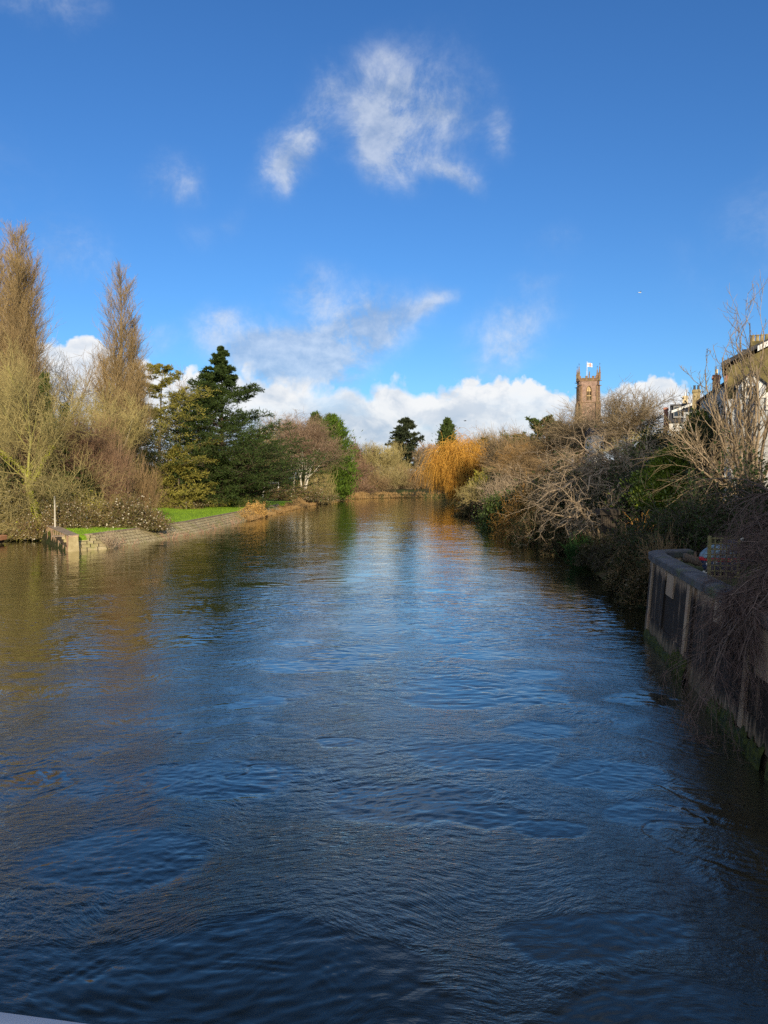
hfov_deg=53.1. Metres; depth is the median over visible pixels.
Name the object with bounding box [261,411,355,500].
birch tree
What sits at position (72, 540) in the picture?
concrete end wall
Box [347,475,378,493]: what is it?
shrub
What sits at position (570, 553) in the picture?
strap clump
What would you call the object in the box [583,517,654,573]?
scrub
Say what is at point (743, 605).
weeping shrub
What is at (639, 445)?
scrub
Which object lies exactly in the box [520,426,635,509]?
scrub
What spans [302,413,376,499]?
cypress tree
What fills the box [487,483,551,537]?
orange bush
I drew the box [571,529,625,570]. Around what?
scrub
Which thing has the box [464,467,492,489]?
shrub
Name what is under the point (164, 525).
bramble bush
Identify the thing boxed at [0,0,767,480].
sky
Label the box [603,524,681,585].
scrub
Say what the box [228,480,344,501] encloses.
shrub
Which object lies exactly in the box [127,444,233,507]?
bush
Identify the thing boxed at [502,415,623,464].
winter tree
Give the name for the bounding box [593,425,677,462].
winter tree
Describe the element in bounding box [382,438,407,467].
winter tree
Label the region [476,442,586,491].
winter tree
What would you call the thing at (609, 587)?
scrub
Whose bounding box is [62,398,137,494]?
thorn tree
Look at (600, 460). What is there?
twisted tree
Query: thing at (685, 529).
scrub
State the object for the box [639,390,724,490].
scrub
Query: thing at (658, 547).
upright shrub
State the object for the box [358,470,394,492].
shrub
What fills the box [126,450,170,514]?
fan shrub
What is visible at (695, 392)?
stone stack house
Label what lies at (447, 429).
domed evergreen
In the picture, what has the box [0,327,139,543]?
leaning tree
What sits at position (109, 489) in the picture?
fan shrub
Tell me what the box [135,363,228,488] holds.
pine tree
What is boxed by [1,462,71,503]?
bramble bush
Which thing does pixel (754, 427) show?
ash tree
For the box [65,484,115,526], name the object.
bramble bush
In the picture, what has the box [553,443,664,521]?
scrub
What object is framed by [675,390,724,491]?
scrub
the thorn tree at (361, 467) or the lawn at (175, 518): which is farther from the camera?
the thorn tree at (361, 467)
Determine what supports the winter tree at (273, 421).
on the ground at (427, 491)
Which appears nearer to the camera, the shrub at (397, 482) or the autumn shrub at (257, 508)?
the autumn shrub at (257, 508)
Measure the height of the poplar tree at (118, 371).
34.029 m
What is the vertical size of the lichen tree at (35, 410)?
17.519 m
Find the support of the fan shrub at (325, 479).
on the ground at (427, 491)
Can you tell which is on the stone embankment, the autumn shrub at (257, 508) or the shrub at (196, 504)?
the autumn shrub at (257, 508)
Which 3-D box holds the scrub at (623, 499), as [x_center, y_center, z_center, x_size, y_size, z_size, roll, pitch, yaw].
[21.643,-2.671,58.033,11.469,6.352,7.059,0,2,0]
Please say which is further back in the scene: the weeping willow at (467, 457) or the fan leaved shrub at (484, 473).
the weeping willow at (467, 457)
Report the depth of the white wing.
44.53 m
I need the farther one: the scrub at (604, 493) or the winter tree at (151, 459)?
the winter tree at (151, 459)
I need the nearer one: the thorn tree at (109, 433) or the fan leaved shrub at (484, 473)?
the thorn tree at (109, 433)
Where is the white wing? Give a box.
[724,372,767,502]
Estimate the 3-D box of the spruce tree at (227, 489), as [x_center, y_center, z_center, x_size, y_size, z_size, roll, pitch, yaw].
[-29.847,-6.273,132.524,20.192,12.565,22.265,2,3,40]
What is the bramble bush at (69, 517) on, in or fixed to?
on the lawn at (175, 518)
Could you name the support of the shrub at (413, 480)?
on the ground at (427, 491)
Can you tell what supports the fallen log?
on the ground at (427, 491)
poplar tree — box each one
[0,217,72,473]
[82,258,164,492]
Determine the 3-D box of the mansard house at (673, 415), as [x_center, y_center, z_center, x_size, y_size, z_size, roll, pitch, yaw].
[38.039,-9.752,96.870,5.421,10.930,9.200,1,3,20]
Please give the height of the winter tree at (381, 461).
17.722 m
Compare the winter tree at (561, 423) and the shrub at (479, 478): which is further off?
the shrub at (479, 478)
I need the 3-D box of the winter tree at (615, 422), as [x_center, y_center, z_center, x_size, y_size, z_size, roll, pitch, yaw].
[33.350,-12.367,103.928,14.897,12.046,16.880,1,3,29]
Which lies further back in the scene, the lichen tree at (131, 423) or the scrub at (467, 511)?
the scrub at (467, 511)
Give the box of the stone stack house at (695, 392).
[672,385,700,430]
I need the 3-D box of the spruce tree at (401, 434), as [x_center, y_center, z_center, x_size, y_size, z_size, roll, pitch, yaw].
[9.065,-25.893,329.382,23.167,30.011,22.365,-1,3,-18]
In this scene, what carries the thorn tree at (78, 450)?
on the lawn at (175, 518)
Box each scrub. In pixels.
[451,497,484,516]
[498,470,559,515]
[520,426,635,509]
[538,527,600,554]
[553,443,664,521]
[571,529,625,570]
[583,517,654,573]
[594,437,683,517]
[596,554,639,594]
[602,479,736,568]
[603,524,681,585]
[606,412,681,468]
[614,549,649,610]
[620,468,767,566]
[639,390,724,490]
[672,426,767,558]
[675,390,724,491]
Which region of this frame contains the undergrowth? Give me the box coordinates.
[83,442,298,498]
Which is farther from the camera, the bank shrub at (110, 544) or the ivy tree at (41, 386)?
the ivy tree at (41, 386)
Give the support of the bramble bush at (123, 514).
on the lawn at (175, 518)
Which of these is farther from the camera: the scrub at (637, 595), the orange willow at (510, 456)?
the orange willow at (510, 456)
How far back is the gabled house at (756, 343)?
47.33 m
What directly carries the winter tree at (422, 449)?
on the ground at (427, 491)
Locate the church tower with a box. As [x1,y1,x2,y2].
[574,366,601,461]
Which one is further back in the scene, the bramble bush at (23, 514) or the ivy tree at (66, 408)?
the ivy tree at (66, 408)
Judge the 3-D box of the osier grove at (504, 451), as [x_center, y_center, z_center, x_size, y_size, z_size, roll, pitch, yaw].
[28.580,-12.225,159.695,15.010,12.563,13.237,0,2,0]
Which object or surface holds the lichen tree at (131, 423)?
on the lawn at (175, 518)
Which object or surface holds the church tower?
on the ground at (427, 491)
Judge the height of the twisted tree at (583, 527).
6.066 m
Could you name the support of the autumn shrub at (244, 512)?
on the ground at (427, 491)
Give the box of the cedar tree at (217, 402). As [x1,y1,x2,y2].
[136,345,352,501]
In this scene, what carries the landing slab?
in the river
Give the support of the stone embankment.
on the ground at (427, 491)
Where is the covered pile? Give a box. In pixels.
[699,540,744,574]
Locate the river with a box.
[0,497,767,1023]
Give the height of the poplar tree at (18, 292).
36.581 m
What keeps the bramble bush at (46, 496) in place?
on the lawn at (175, 518)
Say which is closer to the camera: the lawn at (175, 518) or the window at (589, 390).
the lawn at (175, 518)
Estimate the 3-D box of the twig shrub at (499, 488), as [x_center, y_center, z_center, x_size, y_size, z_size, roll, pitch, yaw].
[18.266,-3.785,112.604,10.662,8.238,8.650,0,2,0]
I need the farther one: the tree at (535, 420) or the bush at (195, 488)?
the tree at (535, 420)
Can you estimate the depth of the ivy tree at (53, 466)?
80.27 m
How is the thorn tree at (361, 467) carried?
on the ground at (427, 491)
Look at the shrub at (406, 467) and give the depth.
298.82 m
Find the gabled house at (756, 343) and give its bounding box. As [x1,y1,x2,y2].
[721,334,767,398]
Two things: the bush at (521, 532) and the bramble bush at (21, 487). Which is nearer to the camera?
the bush at (521, 532)
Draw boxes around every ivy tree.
[0,452,30,519]
[23,416,77,514]
[35,371,56,481]
[58,402,72,427]
[65,463,101,504]
[90,458,133,512]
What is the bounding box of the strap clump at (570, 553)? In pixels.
[551,529,594,567]
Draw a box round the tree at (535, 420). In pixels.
[495,414,580,457]
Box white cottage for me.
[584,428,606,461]
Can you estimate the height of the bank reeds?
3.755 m
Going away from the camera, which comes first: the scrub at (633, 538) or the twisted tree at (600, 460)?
the scrub at (633, 538)
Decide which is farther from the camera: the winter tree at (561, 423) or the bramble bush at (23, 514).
the winter tree at (561, 423)
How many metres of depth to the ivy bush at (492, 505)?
95.15 m
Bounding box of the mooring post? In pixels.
[54,496,55,526]
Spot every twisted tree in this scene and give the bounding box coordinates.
[494,409,664,546]
[522,474,634,540]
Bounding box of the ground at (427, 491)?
[0,467,755,733]
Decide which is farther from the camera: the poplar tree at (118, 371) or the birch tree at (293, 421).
the birch tree at (293, 421)
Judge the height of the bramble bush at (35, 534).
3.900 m
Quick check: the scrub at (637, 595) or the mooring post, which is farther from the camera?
the mooring post
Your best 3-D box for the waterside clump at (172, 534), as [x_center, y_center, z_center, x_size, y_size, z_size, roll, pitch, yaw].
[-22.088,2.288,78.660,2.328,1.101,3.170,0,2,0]
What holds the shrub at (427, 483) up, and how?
on the ground at (427, 491)
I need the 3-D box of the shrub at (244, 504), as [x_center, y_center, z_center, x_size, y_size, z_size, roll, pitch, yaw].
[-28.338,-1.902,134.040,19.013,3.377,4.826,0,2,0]
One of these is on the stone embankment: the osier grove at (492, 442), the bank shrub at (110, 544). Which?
the bank shrub at (110, 544)
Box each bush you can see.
[0,476,44,534]
[0,504,49,540]
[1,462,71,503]
[14,478,82,519]
[36,492,100,529]
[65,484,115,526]
[90,482,164,530]
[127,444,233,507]
[137,501,174,530]
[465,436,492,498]
[471,479,518,528]
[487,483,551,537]
[503,489,582,545]
[605,442,723,516]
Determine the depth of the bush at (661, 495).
53.95 m
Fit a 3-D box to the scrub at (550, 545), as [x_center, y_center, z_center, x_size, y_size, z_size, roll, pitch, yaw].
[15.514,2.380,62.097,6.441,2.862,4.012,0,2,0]
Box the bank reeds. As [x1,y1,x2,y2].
[246,490,452,520]
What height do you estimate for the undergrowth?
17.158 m
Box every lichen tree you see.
[0,360,65,468]
[0,372,38,486]
[65,379,157,473]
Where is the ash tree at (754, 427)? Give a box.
[622,278,767,510]
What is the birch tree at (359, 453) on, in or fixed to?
on the ground at (427, 491)
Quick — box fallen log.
[683,551,701,565]
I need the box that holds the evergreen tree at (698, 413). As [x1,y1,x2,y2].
[677,408,715,445]
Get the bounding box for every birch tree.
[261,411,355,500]
[266,409,330,486]
[347,435,373,467]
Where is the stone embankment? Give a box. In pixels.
[52,504,283,550]
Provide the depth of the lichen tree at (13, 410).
85.87 m
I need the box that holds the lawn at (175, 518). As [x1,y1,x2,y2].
[65,501,289,539]
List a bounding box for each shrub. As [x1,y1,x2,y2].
[91,421,142,507]
[100,528,121,548]
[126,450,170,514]
[152,488,202,508]
[182,494,208,507]
[199,494,275,508]
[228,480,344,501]
[237,507,255,518]
[244,500,269,517]
[296,459,341,504]
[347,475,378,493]
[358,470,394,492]
[365,463,413,488]
[379,457,417,474]
[389,462,435,488]
[408,464,442,488]
[452,475,506,506]
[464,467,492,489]
[473,462,541,509]
[482,466,501,498]
[634,516,688,571]
[652,453,767,762]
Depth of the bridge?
0.63 m
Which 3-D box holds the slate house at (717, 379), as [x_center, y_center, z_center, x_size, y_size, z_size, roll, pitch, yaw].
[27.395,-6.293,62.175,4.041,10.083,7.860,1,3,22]
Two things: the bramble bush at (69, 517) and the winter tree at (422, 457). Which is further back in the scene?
the winter tree at (422, 457)
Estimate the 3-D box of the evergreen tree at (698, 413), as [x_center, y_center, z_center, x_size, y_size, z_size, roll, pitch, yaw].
[23.307,-4.451,57.692,5.569,6.883,5.524,0,2,0]
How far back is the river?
14.75 m
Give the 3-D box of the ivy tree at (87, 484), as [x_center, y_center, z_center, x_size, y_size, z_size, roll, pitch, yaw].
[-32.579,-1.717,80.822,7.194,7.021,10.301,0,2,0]
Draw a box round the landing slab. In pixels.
[0,535,6,543]
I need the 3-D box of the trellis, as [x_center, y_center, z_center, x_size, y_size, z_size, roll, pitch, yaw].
[11.138,1.826,25.235,1.001,2.087,0.100,0,2,8]
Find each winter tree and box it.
[38,339,115,423]
[92,398,169,508]
[163,367,212,452]
[232,423,304,490]
[258,412,304,454]
[355,440,381,472]
[361,443,400,472]
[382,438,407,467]
[410,444,438,469]
[417,441,440,459]
[462,428,500,452]
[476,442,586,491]
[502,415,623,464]
[537,393,663,455]
[576,373,682,448]
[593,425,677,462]
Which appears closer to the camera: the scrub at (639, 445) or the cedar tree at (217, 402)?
the scrub at (639, 445)
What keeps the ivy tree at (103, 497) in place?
on the lawn at (175, 518)
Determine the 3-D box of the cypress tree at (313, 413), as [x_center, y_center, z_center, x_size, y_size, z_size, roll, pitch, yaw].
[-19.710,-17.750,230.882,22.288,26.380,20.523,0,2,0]
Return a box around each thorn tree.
[0,405,140,506]
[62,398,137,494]
[336,457,380,482]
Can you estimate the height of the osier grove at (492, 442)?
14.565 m
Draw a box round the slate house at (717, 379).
[696,369,726,428]
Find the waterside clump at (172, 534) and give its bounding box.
[160,531,178,538]
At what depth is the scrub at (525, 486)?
91.78 m
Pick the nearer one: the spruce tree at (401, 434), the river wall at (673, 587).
the river wall at (673, 587)
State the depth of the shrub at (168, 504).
121.32 m
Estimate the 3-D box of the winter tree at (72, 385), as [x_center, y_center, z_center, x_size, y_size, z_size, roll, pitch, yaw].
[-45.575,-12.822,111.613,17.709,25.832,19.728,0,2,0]
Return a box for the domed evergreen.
[431,417,460,466]
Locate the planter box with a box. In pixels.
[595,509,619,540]
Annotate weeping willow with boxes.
[415,427,503,498]
[441,458,468,502]
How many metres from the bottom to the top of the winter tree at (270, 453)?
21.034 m
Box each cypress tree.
[292,411,353,492]
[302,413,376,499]
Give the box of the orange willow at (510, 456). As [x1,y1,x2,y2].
[494,442,557,481]
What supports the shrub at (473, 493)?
on the ground at (427, 491)
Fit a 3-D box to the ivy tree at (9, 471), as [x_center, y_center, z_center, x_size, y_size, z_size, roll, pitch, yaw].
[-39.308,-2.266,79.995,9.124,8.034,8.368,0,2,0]
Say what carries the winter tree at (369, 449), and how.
on the ground at (427, 491)
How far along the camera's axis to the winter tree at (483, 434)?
260.28 m
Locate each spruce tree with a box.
[156,440,283,507]
[384,416,425,469]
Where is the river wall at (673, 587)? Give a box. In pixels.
[643,549,767,780]
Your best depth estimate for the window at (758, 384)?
44.48 m
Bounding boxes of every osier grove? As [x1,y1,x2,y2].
[471,423,528,481]
[488,429,546,482]
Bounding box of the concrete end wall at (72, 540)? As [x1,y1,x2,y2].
[46,525,78,551]
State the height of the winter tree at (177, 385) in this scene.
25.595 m
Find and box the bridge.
[0,1012,84,1023]
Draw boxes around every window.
[586,386,591,400]
[745,384,759,396]
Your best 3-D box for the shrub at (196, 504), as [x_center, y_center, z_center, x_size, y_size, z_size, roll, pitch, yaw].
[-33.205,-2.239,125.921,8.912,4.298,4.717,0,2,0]
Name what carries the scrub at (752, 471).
on the ground at (427, 491)
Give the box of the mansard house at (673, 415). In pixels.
[663,393,687,437]
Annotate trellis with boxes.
[707,536,740,578]
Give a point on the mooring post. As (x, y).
(54, 513)

